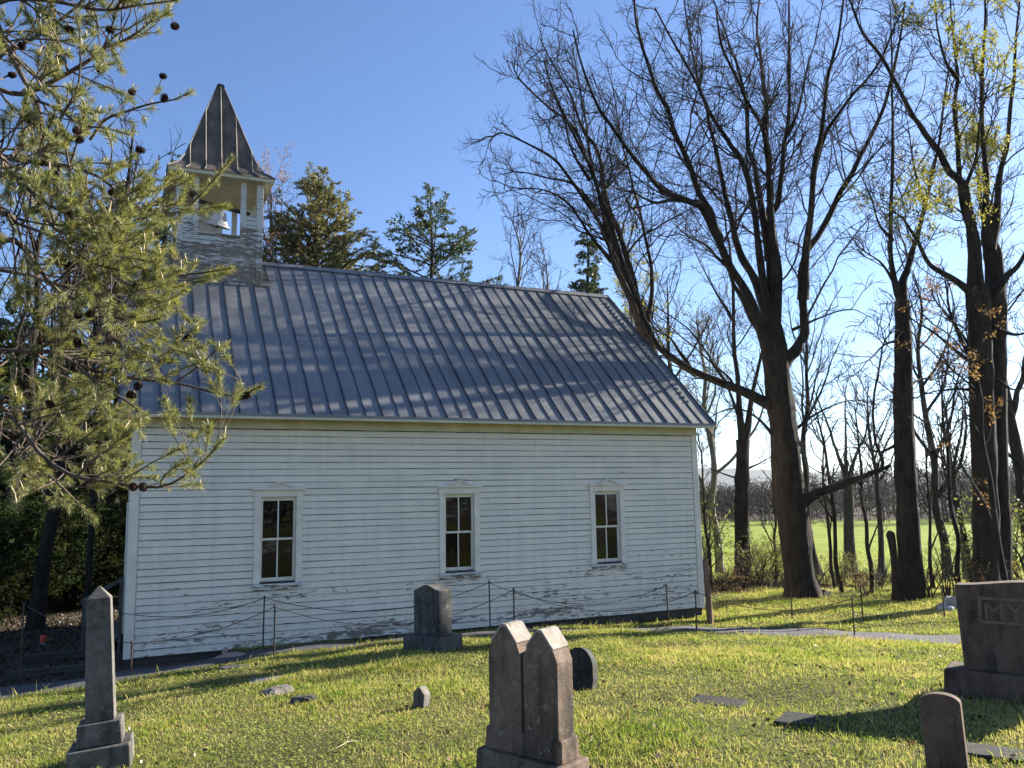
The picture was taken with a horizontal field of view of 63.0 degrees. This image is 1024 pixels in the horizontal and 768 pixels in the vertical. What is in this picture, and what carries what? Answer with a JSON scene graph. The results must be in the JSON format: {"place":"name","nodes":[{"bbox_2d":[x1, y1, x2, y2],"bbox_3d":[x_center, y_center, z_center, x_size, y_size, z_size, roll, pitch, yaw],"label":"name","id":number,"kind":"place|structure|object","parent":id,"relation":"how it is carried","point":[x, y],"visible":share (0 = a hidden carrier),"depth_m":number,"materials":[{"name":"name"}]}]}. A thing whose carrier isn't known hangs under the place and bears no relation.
{"place":"outdoors","nodes":[
{"label":"outdoors","id":0,"kind":"place"},
{"bbox_2d":[0,626,960,699],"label":"path","id":1,"kind":"structure","parent":0,"point":[253,654],"depth_m":13.64,"materials":[{"name":"grey gravel"}]},
{"bbox_2d":[0,500,1023,767],"bbox_3d":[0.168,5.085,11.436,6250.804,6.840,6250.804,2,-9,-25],"label":"ground","id":2,"kind":"structure","parent":0,"point":[758,530],"depth_m":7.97,"materials":[{"name":"green plant"}]},
{"bbox_2d":[0,545,33,625],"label":"shrub","id":3,"kind":"object","parent":2,"relation":"on","point":[9,571],"visible":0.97,"depth_m":19.29,"materials":[{"name":"green plant"}]},
{"bbox_2d":[0,314,71,481],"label":"tree","id":4,"kind":"object","parent":2,"relation":"on","point":[2,324],"visible":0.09,"depth_m":32.03,"materials":[{"name":"green plant"}]},
{"bbox_2d":[0,318,72,496],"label":"tree","id":5,"kind":"object","parent":2,"relation":"on","point":[43,400],"visible":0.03,"depth_m":38.61,"materials":[{"name":"green plant"}]},
{"bbox_2d":[0,216,73,596],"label":"hemlock tree","id":6,"kind":"object","parent":2,"relation":"on","point":[33,544],"visible":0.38,"depth_m":21.75,"materials":[{"name":"green plant"}]},
{"bbox_2d":[0,290,87,602],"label":"hemlock tree","id":7,"kind":"object","parent":2,"relation":"on","point":[13,338],"visible":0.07,"depth_m":25.23,"materials":[{"name":"green plant"}]},
{"bbox_2d":[6,663,84,681],"bbox_3d":[-7.222,4.505,13.037,1.130,0.160,0.160,3,-9,-28],"label":"landscape timber","id":8,"kind":"object","parent":2,"relation":"on","point":[12,675],"visible":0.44,"depth_m":12.95,"materials":[{"name":"grey wood"}]},
{"bbox_2d":[0,65,100,614],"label":"bare tree","id":9,"kind":"object","parent":2,"relation":"on","point":[36,244],"visible":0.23,"depth_m":22.63,"materials":[{"name":"brown plant"}]},
{"bbox_2d":[0,346,103,508],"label":"hemlock tree","id":10,"kind":"object","parent":2,"relation":"on","point":[1,479],"visible":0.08,"depth_m":28.75,"materials":[{"name":"green plant"}]},
{"bbox_2d":[1,484,102,513],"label":"shrub","id":11,"kind":"object","parent":2,"relation":"on","point":[41,498],"visible":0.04,"depth_m":26.15,"materials":[{"name":"green plant"}]},
{"bbox_2d":[0,295,104,610],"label":"hemlock tree","id":12,"kind":"object","parent":2,"relation":"on","point":[79,585],"visible":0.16,"depth_m":23.61,"materials":[{"name":"green plant"}]},
{"bbox_2d":[25,649,84,664],"bbox_3d":[-7.814,4.688,14.348,0.943,0.160,0.160,3,-9,-28],"label":"landscape timber","id":13,"kind":"object","parent":2,"relation":"on","point":[52,656],"visible":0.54,"depth_m":14.28,"materials":[{"name":"grey wood"}]},
{"bbox_2d":[0,486,111,623],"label":"shrub","id":14,"kind":"object","parent":2,"relation":"on","point":[28,529],"visible":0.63,"depth_m":20.21,"materials":[{"name":"green plant"}]},
{"bbox_2d":[2,517,109,612],"bbox_3d":[-12.762,4.697,22.039,3.910,2.773,3.324,0,-8,-9],"label":"shrub","id":15,"kind":"object","parent":2,"relation":"on","point":[49,609],"visible":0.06,"depth_m":22.04,"materials":[{"name":"green plant"}]},
{"bbox_2d":[16,558,97,613],"bbox_3d":[-13.044,5.106,22.934,3.378,2.306,3.589,0,-8,-11],"label":"shrub","id":16,"kind":"object","parent":2,"relation":"on","point":[26,609],"visible":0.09,"depth_m":22.27,"materials":[{"name":"green plant"}]},
{"bbox_2d":[0,129,116,447],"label":"bare tree","id":17,"kind":"object","parent":2,"relation":"on","point":[19,319],"visible":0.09,"depth_m":27.96,"materials":[{"name":"brown plant"}]},
{"bbox_2d":[0,595,118,686],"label":"leaf litter","id":18,"kind":"object","parent":2,"relation":"on","point":[29,647],"visible":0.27,"depth_m":16.77,"materials":[{"name":"brown plant"}]},
{"bbox_2d":[0,171,121,596],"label":"bare tree","id":19,"kind":"object","parent":2,"relation":"on","point":[61,450],"visible":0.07,"depth_m":26.86,"materials":[{"name":"brown plant"}]},
{"bbox_2d":[25,323,124,495],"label":"tree","id":20,"kind":"object","parent":2,"relation":"on","point":[85,461],"visible":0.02,"depth_m":46.15,"materials":[{"name":"green plant"}]},
{"bbox_2d":[26,517,125,607],"bbox_3d":[-12.506,5.038,23.471,4.097,2.633,3.856,-4,-8,18],"label":"shrub","id":21,"kind":"object","parent":2,"relation":"on","point":[101,583],"visible":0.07,"depth_m":23.55,"materials":[{"name":"green plant"}]},
{"bbox_2d":[36,498,126,608],"bbox_3d":[-11.792,4.740,23.854,3.850,3.211,4.529,-4,-8,20],"label":"shrub","id":22,"kind":"object","parent":2,"relation":"on","point":[112,554],"visible":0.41,"depth_m":23.09,"materials":[{"name":"green plant"}]},
{"bbox_2d":[39,282,128,540],"bbox_3d":[-14.714,1.339,29.575,7.193,11.784,5.347,2,-9,-25],"label":"hemlock tree","id":23,"kind":"object","parent":2,"relation":"on","point":[99,442],"visible":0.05,"depth_m":29.24,"materials":[{"name":"green plant"}]},
{"bbox_2d":[3,71,185,629],"bbox_3d":[-9.749,-0.692,20.626,4.998,12.979,3.464,-6,-9,30],"label":"bare tree","id":24,"kind":"object","parent":2,"relation":"on","point":[35,620],"visible":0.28,"depth_m":19.18,"materials":[{"name":"brown plant"}]},
{"bbox_2d":[66,270,126,630],"bbox_3d":[-9.165,1.122,18.941,1.942,8.895,2.476,2,-9,-25],"label":"bare tree","id":25,"kind":"object","parent":2,"relation":"on","point":[89,565],"visible":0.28,"depth_m":18.55,"materials":[{"name":"brown plant"}]},
{"bbox_2d":[67,412,128,596],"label":"hemlock tree","id":26,"kind":"object","parent":2,"relation":"on","point":[122,492],"visible":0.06,"depth_m":24.34,"materials":[{"name":"green plant"}]},
{"bbox_2d":[66,586,134,767],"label":"obelisk gravestone","id":27,"kind":"object","parent":2,"relation":"on","point":[103,737],"visible":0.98,"depth_m":6.57,"materials":[{"name":"stone"}]},
{"bbox_2d":[29,178,172,505],"bbox_3d":[-16.614,-0.596,36.183,6.484,17.380,7.010,-4,-8,22],"label":"tree","id":28,"kind":"object","parent":2,"relation":"on","point":[160,240],"visible":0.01,"depth_m":36.45,"materials":[{"name":"green plant"}]},
{"bbox_2d":[80,576,123,649],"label":"entry steps","id":29,"kind":"structure","parent":2,"relation":"on","point":[121,592],"depth_m":15.47,"materials":[{"name":"grey wood"}]},
{"bbox_2d":[72,206,142,505],"bbox_3d":[-14.986,0.106,31.801,5.042,14.828,4.146,-7,-10,38],"label":"bare tree","id":30,"kind":"object","parent":2,"relation":"on","point":[109,501],"visible":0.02,"depth_m":31.50,"materials":[{"name":"brown plant"}]},
{"bbox_2d":[0,0,267,524],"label":"pine tree","id":31,"kind":"object","parent":2,"relation":"on","point":[97,232],"visible":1,"depth_m":4.60,"materials":[{"name":"green plant"}]},
{"bbox_2d":[150,150,180,252],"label":"tree","id":32,"kind":"object","parent":2,"relation":"on","point":[164,236],"visible":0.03,"depth_m":34.23,"materials":[{"name":"green plant"}]},
{"bbox_2d":[260,684,294,696],"bbox_3d":[-2.645,3.485,9.408,0.407,0.147,0.305,7,-11,-44],"label":"flat stone","id":33,"kind":"object","parent":2,"relation":"on","point":[278,689],"visible":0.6,"depth_m":9.34,"materials":[{"name":"grey stone"}]},
{"bbox_2d":[253,139,326,265],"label":"budding tree","id":34,"kind":"object","parent":2,"relation":"on","point":[271,240],"visible":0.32,"depth_m":37.56,"materials":[{"name":"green plant"}]},
{"bbox_2d":[290,694,317,705],"bbox_3d":[-2.189,3.372,8.802,0.292,0.178,0.179,0,-8,-10],"label":"flat stone","id":35,"kind":"object","parent":2,"relation":"on","point":[305,698],"visible":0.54,"depth_m":8.74,"materials":[{"name":"grey stone"}]},
{"bbox_2d":[262,161,397,273],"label":"cedar tree","id":36,"kind":"object","parent":2,"relation":"on","point":[319,229],"visible":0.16,"depth_m":38.33,"materials":[{"name":"green plant"}]},
{"bbox_2d":[116,581,668,671],"bbox_3d":[-1.446,4.199,14.980,10.197,1.184,0.060,2,-9,-25],"label":"cable fence","id":37,"kind":"object","parent":2,"relation":"on","point":[264,597],"visible":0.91,"depth_m":14.02,"materials":[{"name":"metal"}]},
{"bbox_2d":[117,84,715,668],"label":"church","id":38,"kind":"structure","parent":2,"relation":"on","point":[393,442],"depth_m":16.20,"materials":[{"name":"paint"}]},
{"bbox_2d":[122,502,128,632],"bbox_3d":[-7.705,3.595,16.674,0.048,2.450,1.700,2,-9,-25],"label":"door","id":39,"kind":"structure","parent":38,"relation":"in","point":[127,513],"depth_m":15.93,"materials":[{"name":"paint"}]},
{"bbox_2d":[191,198,249,229],"bbox_3d":[-6.340,-3.622,18.087,1.214,0.502,0.554,12,1,-23],"label":"church bell","id":40,"kind":"object","parent":38,"relation":"hanging from","point":[218,220],"visible":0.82,"depth_m":17.96,"materials":[{"name":"silver metal"}]},
{"bbox_2d":[251,482,305,591],"bbox_3d":[-4.005,2.591,14.312,0.880,1.828,0.195,2,-9,-25],"label":"window frame","id":41,"kind":"structure","parent":38,"relation":"in","point":[281,491],"depth_m":14.32,"materials":[{"name":"paint"}]},
{"bbox_2d":[437,480,482,579],"bbox_3d":[-0.988,2.718,15.695,0.880,1.828,0.195,2,-9,-25],"label":"window","id":42,"kind":"structure","parent":38,"relation":"in","point":[451,490],"depth_m":15.71,"materials":[{"name":"paint"}]},
{"bbox_2d":[588,478,628,569],"bbox_3d":[1.948,2.842,17.042,0.880,1.828,0.195,2,-9,-25],"label":"window","id":43,"kind":"structure","parent":38,"relation":"in","point":[610,486],"depth_m":17.07,"materials":[{"name":"paint"}]},
{"bbox_2d":[413,685,429,707],"bbox_3d":[-0.884,3.089,8.157,0.135,0.280,0.100,-2,-7,30],"label":"footstone","id":44,"kind":"object","parent":2,"relation":"on","point":[421,696],"visible":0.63,"depth_m":8.12,"materials":[{"name":"stone"}]},
{"bbox_2d":[403,583,462,650],"bbox_3d":[-1.185,3.528,12.499,0.739,1.050,0.539,-6,-9,33],"label":"granite gravestone","id":45,"kind":"object","parent":2,"relation":"on","point":[432,615],"visible":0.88,"depth_m":12.36,"materials":[{"name":"grey stone"}]},
{"bbox_2d":[360,182,508,284],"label":"pine tree","id":46,"kind":"object","parent":2,"relation":"on","point":[436,256],"visible":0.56,"depth_m":38.11,"materials":[{"name":"leaf"},{"name":"bark"}]},
{"bbox_2d":[18,588,854,685],"bbox_3d":[-0.778,3.915,13.648,13.046,1.330,1.379,0,-8,-10],"label":"cable fence","id":47,"kind":"object","parent":2,"relation":"on","point":[275,607],"visible":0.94,"depth_m":13.17,"materials":[{"name":"metal"}]},
{"bbox_2d":[0,407,1016,523],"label":"woodland","id":48,"kind":"object","parent":2,"relation":"on","point":[758,495],"visible":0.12,"depth_m":206.80,"materials":[{"name":"plant"}]},
{"bbox_2d":[487,175,544,288],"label":"bare tree","id":49,"kind":"object","parent":2,"relation":"on","point":[518,279],"visible":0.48,"depth_m":42.21,"materials":[{"name":"brown plant"}]},
{"bbox_2d":[476,620,588,767],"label":"double gravestone","id":50,"kind":"object","parent":2,"relation":"on","point":[531,712],"visible":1,"depth_m":5.34,"materials":[{"name":"stone"}]},
{"bbox_2d":[499,236,567,289],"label":"bare tree","id":51,"kind":"object","parent":2,"relation":"on","point":[547,285],"visible":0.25,"depth_m":43.70,"materials":[{"name":"brown plant"}]},
{"bbox_2d":[570,647,597,690],"bbox_3d":[0.695,2.980,8.619,0.360,0.510,0.140,0,-16,25],"label":"leaning gravestone","id":52,"kind":"object","parent":2,"relation":"on","point":[584,668],"visible":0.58,"depth_m":8.55,"materials":[{"name":"stone"}]},
{"bbox_2d":[567,217,608,293],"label":"hemlock tree","id":53,"kind":"object","parent":2,"relation":"on","point":[587,286],"visible":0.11,"depth_m":34.17,"materials":[{"name":"green plant"}]},
{"bbox_2d":[457,0,749,354],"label":"bare tree","id":54,"kind":"object","parent":2,"relation":"on","point":[607,234],"visible":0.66,"depth_m":23.39,"materials":[{"name":"brown plant"}]},
{"bbox_2d":[605,190,672,342],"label":"tree","id":55,"kind":"object","parent":2,"relation":"on","point":[627,311],"visible":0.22,"depth_m":35.27,"materials":[{"name":"brown plant"}]},
{"bbox_2d":[628,237,715,442],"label":"bare tree","id":56,"kind":"object","parent":2,"relation":"on","point":[668,340],"visible":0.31,"depth_m":37.01,"materials":[{"name":"brown plant"}]},
{"bbox_2d":[702,560,712,624],"bbox_3d":[3.931,4.250,16.760,0.168,1.420,0.126,2,-9,-25],"label":"wooden post","id":57,"kind":"object","parent":2,"relation":"on","point":[709,612],"visible":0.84,"depth_m":16.72,"materials":[{"name":"wood"}]},
{"bbox_2d":[697,429,724,587],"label":"sapling","id":58,"kind":"object","parent":2,"relation":"on","point":[703,509],"visible":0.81,"depth_m":26.22,"materials":[{"name":"brown plant"}]},
{"bbox_2d":[701,530,726,566],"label":"shrub","id":59,"kind":"object","parent":2,"relation":"on","point":[704,549],"visible":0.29,"depth_m":27.09,"materials":[{"name":"green plant"}]},
{"bbox_2d":[481,0,947,598],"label":"oak tree","id":60,"kind":"object","parent":2,"relation":"on","point":[791,496],"visible":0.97,"depth_m":21.15,"materials":[{"name":"brown plant"}]},
{"bbox_2d":[687,694,747,708],"bbox_3d":[1.867,2.931,7.602,0.480,0.102,0.300,-6,-8,30],"label":"flush marker","id":61,"kind":"object","parent":2,"relation":"on","point":[738,702],"visible":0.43,"depth_m":7.59,"materials":[{"name":"stone"}]},
{"bbox_2d":[673,271,768,572],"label":"bare tree","id":62,"kind":"object","parent":2,"relation":"on","point":[705,396],"visible":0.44,"depth_m":43.86,"materials":[{"name":"brown plant"}]},
{"bbox_2d":[699,487,753,558],"bbox_3d":[8.990,6.943,39.889,4.142,4.370,4.783,5,-10,-38],"label":"shrub","id":63,"kind":"object","parent":2,"relation":"on","point":[711,527],"visible":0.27,"depth_m":39.10,"materials":[{"name":"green plant"}]},
{"bbox_2d":[708,560,756,591],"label":"shrub","id":64,"kind":"object","parent":2,"relation":"on","point":[726,581],"visible":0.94,"depth_m":23.97,"materials":[{"name":"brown plant"}]},
{"bbox_2d":[723,546,769,588],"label":"shrub","id":65,"kind":"object","parent":2,"relation":"on","point":[743,573],"visible":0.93,"depth_m":24.53,"materials":[{"name":"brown plant"}]},
{"bbox_2d":[674,153,826,578],"bbox_3d":[8.024,-0.732,29.403,5.251,15.718,4.630,-1,-8,0],"label":"bare tree","id":66,"kind":"object","parent":2,"relation":"on","point":[741,477],"visible":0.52,"depth_m":28.93,"materials":[{"name":"brown plant"}]},
{"bbox_2d":[724,528,783,585],"bbox_3d":[7.796,5.401,26.111,2.541,1.900,2.200,2,-9,-25],"label":"shrub","id":67,"kind":"object","parent":2,"relation":"on","point":[756,556],"visible":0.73,"depth_m":25.86,"materials":[{"name":"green plant"}]},
{"bbox_2d":[750,531,782,579],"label":"shrub","id":68,"kind":"object","parent":2,"relation":"on","point":[763,552],"visible":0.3,"depth_m":30.94,"materials":[{"name":"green plant"}]},
{"bbox_2d":[756,443,777,586],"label":"sapling","id":69,"kind":"object","parent":2,"relation":"on","point":[774,538],"visible":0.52,"depth_m":26.37,"materials":[{"name":"brown plant"}]},
{"bbox_2d":[745,287,852,576],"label":"bare tree","id":70,"kind":"object","parent":2,"relation":"on","point":[802,440],"visible":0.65,"depth_m":40.34,"materials":[{"name":"brown plant"}]},
{"bbox_2d":[774,711,847,727],"bbox_3d":[2.367,2.699,6.588,0.500,0.102,0.340,-7,-8,35],"label":"flush marker","id":71,"kind":"object","parent":2,"relation":"on","point":[791,717],"visible":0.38,"depth_m":6.61,"materials":[{"name":"stone"}]},
{"bbox_2d":[804,379,845,591],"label":"sapling","id":72,"kind":"object","parent":2,"relation":"on","point":[835,554],"visible":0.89,"depth_m":23.28,"materials":[{"name":"brown plant"}]},
{"bbox_2d":[809,422,850,587],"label":"sapling","id":73,"kind":"object","parent":2,"relation":"on","point":[828,523],"visible":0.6,"depth_m":25.25,"materials":[{"name":"brown plant"}]},
{"bbox_2d":[818,548,860,584],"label":"shrub","id":74,"kind":"object","parent":2,"relation":"on","point":[846,563],"visible":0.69,"depth_m":26.98,"materials":[{"name":"green plant"}]},
{"bbox_2d":[796,371,888,572],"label":"bare tree","id":75,"kind":"object","parent":2,"relation":"on","point":[849,537],"visible":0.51,"depth_m":61.76,"materials":[{"name":"brown plant"}]},
{"bbox_2d":[839,562,880,596],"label":"shrub","id":76,"kind":"object","parent":2,"relation":"on","point":[863,584],"visible":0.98,"depth_m":21.45,"materials":[{"name":"green plant"}]},
{"bbox_2d":[703,566,1023,593],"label":"brush","id":77,"kind":"object","parent":2,"relation":"on","point":[777,583],"visible":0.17,"depth_m":26.80,"materials":[{"name":"brown plant"}]},
{"bbox_2d":[842,383,894,593],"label":"sapling","id":78,"kind":"object","parent":2,"relation":"on","point":[867,546],"visible":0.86,"depth_m":22.17,"materials":[{"name":"brown plant"}]},
{"bbox_2d":[853,558,890,589],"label":"shrub","id":79,"kind":"object","parent":2,"relation":"on","point":[884,575],"visible":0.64,"depth_m":24.05,"materials":[{"name":"green plant"}]},
{"bbox_2d":[829,357,915,575],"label":"bare tree","id":80,"kind":"object","parent":2,"relation":"on","point":[881,556],"visible":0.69,"depth_m":46.74,"materials":[{"name":"brown plant"}]},
{"bbox_2d":[886,530,905,601],"bbox_3d":[9.332,4.481,20.334,0.394,1.818,0.388,2,-9,-25],"label":"dead stump","id":81,"kind":"object","parent":2,"relation":"on","point":[897,594],"visible":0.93,"depth_m":20.27,"materials":[{"name":"brown wood"}]},
{"bbox_2d":[803,0,992,600],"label":"bare tree","id":82,"kind":"object","parent":2,"relation":"on","point":[910,560],"visible":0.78,"depth_m":20.39,"materials":[{"name":"brown plant"}]},
{"bbox_2d":[853,242,970,579],"bbox_3d":[17.149,1.083,34.620,5.468,14.370,4.495,-5,-9,24],"label":"bare tree","id":83,"kind":"object","parent":2,"relation":"on","point":[935,508],"visible":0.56,"depth_m":34.34,"materials":[{"name":"brown plant"}]},
{"bbox_2d":[827,0,1023,581],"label":"bare tree","id":84,"kind":"object","parent":2,"relation":"on","point":[993,381],"visible":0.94,"depth_m":19.26,"materials":[{"name":"brown plant"}]},
{"bbox_2d":[888,353,970,578],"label":"bare tree","id":85,"kind":"object","parent":2,"relation":"on","point":[955,491],"visible":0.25,"depth_m":48.45,"materials":[{"name":"brown plant"}]},
{"bbox_2d":[914,414,953,588],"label":"sapling","id":86,"kind":"object","parent":2,"relation":"on","point":[929,507],"visible":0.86,"depth_m":24.34,"materials":[{"name":"brown plant"}]},
{"bbox_2d":[922,548,961,597],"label":"shrub","id":87,"kind":"object","parent":2,"relation":"on","point":[928,588],"visible":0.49,"depth_m":21.00,"materials":[{"name":"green plant"}]},
{"bbox_2d":[919,692,968,767],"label":"gravestone","id":88,"kind":"object","parent":2,"relation":"on","point":[943,730],"visible":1,"depth_m":5.10,"materials":[{"name":"grey stone"}]},
{"bbox_2d":[920,349,967,582],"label":"sapling","id":89,"kind":"object","parent":2,"relation":"on","point":[951,511],"visible":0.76,"depth_m":21.55,"materials":[{"name":"plant"}]},
{"bbox_2d":[935,602,954,612],"bbox_3d":[9.513,5.019,18.362,0.410,0.404,0.535,-7,-10,35],"label":"boulder","id":90,"kind":"object","parent":2,"relation":"on","point":[947,607],"visible":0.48,"depth_m":18.21,"materials":[{"name":"grey stone"}]},
{"bbox_2d":[922,402,971,581],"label":"sapling","id":91,"kind":"object","parent":2,"relation":"on","point":[956,507],"visible":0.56,"depth_m":25.63,"materials":[{"name":"brown wood"}]},
{"bbox_2d":[923,539,971,597],"bbox_3d":[10.853,4.629,20.773,1.551,1.534,1.804,0,-8,-9],"label":"shrub","id":92,"kind":"object","parent":2,"relation":"on","point":[947,591],"visible":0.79,"depth_m":20.55,"materials":[{"name":"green plant"}]},
{"bbox_2d":[895,262,1009,580],"bbox_3d":[10.072,1.115,18.788,2.359,7.975,1.864,-6,-9,31],"label":"young beech","id":93,"kind":"object","parent":2,"relation":"on","point":[993,516],"visible":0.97,"depth_m":18.71,"materials":[{"name":"plant"}]},
{"bbox_2d":[917,99,1023,548],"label":"bare tree","id":94,"kind":"object","parent":2,"relation":"on","point":[1016,454],"visible":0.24,"depth_m":27.80,"materials":[{"name":"brown plant"}]},
{"bbox_2d":[937,541,1017,580],"bbox_3d":[14.010,5.461,25.241,1.812,1.564,2.092,2,-9,-23],"label":"shrub","id":95,"kind":"object","parent":2,"relation":"on","point":[966,571],"visible":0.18,"depth_m":25.40,"materials":[{"name":"green plant"}]},
{"bbox_2d":[941,477,1023,579],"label":"shrub","id":96,"kind":"object","parent":2,"relation":"on","point":[1016,536],"visible":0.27,"depth_m":23.47,"materials":[{"name":"green plant"}]},
{"bbox_2d":[944,580,1023,705],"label":"family gravestone","id":97,"kind":"object","parent":2,"relation":"on","point":[991,619],"visible":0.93,"depth_m":7.39,"materials":[{"name":"grey stone"}]},
{"bbox_2d":[948,550,1022,590],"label":"shrub","id":98,"kind":"object","parent":2,"relation":"on","point":[979,572],"visible":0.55,"depth_m":19.04,"materials":[{"name":"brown plant"}]},
{"bbox_2d":[966,742,1023,762],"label":"flush marker","id":99,"kind":"object","parent":2,"relation":"on","point":[983,752],"visible":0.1,"depth_m":5.50,"materials":[{"name":"stone"}]},
{"bbox_2d":[0,0,1023,472],"label":"sky","id":100,"kind":"structure","parent":0,"point":[380,94],"materials":[{"name":"blue"}]},
{"bbox_2d":[679,581,957,634],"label":"rough grass","id":101,"kind":"structure","parent":0,"point":[835,592],"depth_m":19.61,"materials":[{"name":"green plant"}]},
{"bbox_2d":[698,468,1013,501],"bbox_3d":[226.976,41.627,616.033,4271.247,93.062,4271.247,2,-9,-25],"label":"hills","id":102,"kind":"structure","parent":0,"point":[755,474],"depth_m":2273.61,"materials":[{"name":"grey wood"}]},
{"bbox_2d":[702,548,1022,587],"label":"field grass","id":103,"kind":"structure","parent":0,"point":[851,583],"depth_m":67.56,"materials":[{"name":"green plant"}]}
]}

